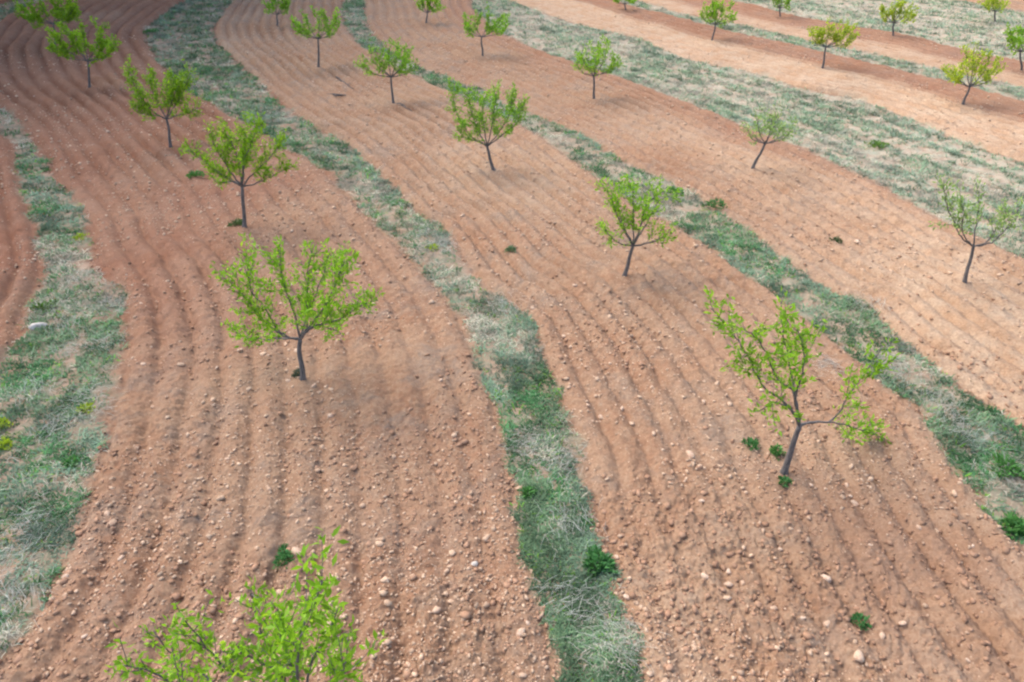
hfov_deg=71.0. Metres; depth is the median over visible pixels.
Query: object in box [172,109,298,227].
orchard tree
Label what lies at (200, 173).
weed
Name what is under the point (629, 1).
orchard tree
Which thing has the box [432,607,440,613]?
stone
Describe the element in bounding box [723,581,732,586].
stone
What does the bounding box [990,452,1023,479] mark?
weed
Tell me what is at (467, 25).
orchard tree
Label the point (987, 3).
orchard tree
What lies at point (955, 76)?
orchard tree
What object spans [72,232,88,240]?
weed
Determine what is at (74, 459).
weed
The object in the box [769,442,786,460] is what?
weed
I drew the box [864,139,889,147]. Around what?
weed
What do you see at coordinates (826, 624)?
stone
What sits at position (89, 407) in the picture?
weed
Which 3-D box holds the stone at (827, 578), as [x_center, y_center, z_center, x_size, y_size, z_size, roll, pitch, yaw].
[4.135,3.122,9.459,0.101,0.070,0.121,0,35,0]
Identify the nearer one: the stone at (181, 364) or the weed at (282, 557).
the weed at (282, 557)
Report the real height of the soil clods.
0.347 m
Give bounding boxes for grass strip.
[0,0,128,658]
[142,0,647,681]
[339,0,1023,543]
[471,0,1023,257]
[622,0,1023,99]
[734,0,1023,60]
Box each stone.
[28,322,47,329]
[103,510,109,515]
[106,519,116,526]
[177,362,184,366]
[291,547,301,555]
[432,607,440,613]
[471,561,477,565]
[516,628,524,635]
[519,672,526,677]
[686,450,694,457]
[701,573,708,579]
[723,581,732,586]
[821,574,830,582]
[823,620,829,627]
[854,649,864,662]
[879,632,885,639]
[899,621,906,625]
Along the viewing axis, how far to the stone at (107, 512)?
10.29 m
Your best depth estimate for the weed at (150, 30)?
37.47 m
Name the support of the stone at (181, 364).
on the ground
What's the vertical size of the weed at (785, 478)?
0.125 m
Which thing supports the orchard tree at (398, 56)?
on the ground
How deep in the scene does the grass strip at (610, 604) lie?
12.04 m
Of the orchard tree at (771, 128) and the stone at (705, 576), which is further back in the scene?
the orchard tree at (771, 128)
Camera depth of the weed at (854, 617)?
8.94 m
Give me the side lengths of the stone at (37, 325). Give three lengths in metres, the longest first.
0.354 x 0.177 x 0.167 m
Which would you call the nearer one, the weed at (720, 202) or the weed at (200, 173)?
the weed at (720, 202)
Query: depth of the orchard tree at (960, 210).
14.97 m
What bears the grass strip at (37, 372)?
on the ground
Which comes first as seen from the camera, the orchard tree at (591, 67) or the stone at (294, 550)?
the stone at (294, 550)
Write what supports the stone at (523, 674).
on the ground
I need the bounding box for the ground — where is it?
[0,0,1023,681]
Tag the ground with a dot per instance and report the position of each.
(394, 364)
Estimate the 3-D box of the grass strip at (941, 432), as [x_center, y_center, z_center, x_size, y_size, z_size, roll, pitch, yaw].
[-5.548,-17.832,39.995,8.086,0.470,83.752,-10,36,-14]
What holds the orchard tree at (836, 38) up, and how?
on the ground
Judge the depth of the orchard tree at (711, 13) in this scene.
35.18 m
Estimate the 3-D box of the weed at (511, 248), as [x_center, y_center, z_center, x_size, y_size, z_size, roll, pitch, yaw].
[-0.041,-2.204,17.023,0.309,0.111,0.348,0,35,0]
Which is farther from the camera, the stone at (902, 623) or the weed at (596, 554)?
the weed at (596, 554)
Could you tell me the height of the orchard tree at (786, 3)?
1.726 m
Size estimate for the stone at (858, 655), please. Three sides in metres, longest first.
0.157 x 0.125 x 0.078 m
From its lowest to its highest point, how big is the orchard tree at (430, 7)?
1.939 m
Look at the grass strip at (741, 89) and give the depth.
25.92 m
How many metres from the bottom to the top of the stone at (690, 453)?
0.082 m
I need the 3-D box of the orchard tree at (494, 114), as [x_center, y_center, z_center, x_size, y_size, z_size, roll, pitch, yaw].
[-0.690,-6.162,20.489,2.620,2.807,1.062,13,36,18]
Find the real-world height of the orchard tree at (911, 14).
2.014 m
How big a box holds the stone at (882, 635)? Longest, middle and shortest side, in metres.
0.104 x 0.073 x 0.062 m
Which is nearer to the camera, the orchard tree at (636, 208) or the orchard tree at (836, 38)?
the orchard tree at (636, 208)
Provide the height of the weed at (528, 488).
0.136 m
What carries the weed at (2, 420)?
on the ground
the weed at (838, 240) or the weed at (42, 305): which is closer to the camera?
the weed at (42, 305)
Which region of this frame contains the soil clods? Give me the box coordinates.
[0,20,1023,681]
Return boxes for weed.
[0,417,13,428]
[0,435,12,450]
[30,298,58,312]
[61,454,87,469]
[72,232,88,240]
[74,400,95,413]
[142,28,157,33]
[185,170,204,179]
[227,217,241,226]
[272,547,294,568]
[277,543,287,553]
[291,368,299,377]
[424,244,439,251]
[504,245,516,252]
[517,485,537,498]
[582,544,618,578]
[663,186,683,196]
[701,197,727,208]
[741,437,760,450]
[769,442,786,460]
[778,475,793,487]
[829,236,842,243]
[850,612,871,630]
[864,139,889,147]
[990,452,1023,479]
[1000,511,1023,538]
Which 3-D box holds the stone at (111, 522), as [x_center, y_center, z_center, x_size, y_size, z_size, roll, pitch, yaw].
[-5.686,2.588,10.200,0.108,0.076,0.145,20,47,37]
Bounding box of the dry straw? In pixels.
[0,53,1023,675]
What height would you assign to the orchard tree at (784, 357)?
3.728 m
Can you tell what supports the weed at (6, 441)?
on the ground
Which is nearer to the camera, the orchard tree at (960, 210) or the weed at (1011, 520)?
the weed at (1011, 520)
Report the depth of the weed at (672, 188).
20.00 m
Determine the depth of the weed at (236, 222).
18.27 m
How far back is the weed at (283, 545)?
9.89 m
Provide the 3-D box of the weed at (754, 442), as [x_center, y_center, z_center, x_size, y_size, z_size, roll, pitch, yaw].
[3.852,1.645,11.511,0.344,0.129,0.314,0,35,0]
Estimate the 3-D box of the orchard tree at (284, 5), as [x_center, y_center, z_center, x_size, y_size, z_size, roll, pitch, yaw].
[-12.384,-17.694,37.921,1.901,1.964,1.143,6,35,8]
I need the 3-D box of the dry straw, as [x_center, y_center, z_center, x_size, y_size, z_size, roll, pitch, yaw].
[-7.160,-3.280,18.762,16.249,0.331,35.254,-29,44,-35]
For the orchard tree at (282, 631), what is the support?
on the ground
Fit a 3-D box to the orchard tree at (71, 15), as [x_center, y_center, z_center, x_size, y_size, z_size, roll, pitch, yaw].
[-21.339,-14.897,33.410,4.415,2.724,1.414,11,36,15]
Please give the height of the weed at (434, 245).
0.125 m
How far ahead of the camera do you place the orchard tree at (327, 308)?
11.73 m
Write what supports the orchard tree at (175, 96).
on the ground
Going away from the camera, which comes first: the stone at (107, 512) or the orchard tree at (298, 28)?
the stone at (107, 512)
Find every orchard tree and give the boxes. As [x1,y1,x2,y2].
[12,0,82,49]
[44,16,121,87]
[104,525,386,681]
[120,54,204,146]
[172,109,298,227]
[208,232,384,380]
[261,0,290,25]
[289,5,341,66]
[353,38,418,102]
[414,0,445,22]
[445,76,529,170]
[462,2,509,55]
[571,34,624,98]
[589,172,682,275]
[613,0,636,9]
[698,0,737,39]
[703,285,902,474]
[740,100,798,168]
[772,0,790,16]
[806,17,860,67]
[879,0,919,35]
[928,172,1023,283]
[941,41,1007,104]
[977,0,1010,20]
[1002,22,1023,69]
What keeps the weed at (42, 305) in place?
on the ground
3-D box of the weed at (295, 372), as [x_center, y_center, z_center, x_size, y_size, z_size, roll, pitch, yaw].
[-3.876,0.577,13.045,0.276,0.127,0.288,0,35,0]
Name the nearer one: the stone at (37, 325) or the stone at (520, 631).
the stone at (520, 631)
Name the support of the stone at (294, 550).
on the ground
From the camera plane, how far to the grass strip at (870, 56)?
33.58 m
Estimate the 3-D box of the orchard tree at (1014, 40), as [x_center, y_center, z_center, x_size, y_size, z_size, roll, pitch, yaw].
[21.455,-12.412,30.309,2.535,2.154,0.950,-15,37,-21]
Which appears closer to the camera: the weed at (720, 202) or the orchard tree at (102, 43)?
the weed at (720, 202)
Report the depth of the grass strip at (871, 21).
40.35 m
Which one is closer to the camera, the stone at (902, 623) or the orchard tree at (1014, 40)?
the stone at (902, 623)
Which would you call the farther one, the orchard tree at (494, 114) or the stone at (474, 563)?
the orchard tree at (494, 114)
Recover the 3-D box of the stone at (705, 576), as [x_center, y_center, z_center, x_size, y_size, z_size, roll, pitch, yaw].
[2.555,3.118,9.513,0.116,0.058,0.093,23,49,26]

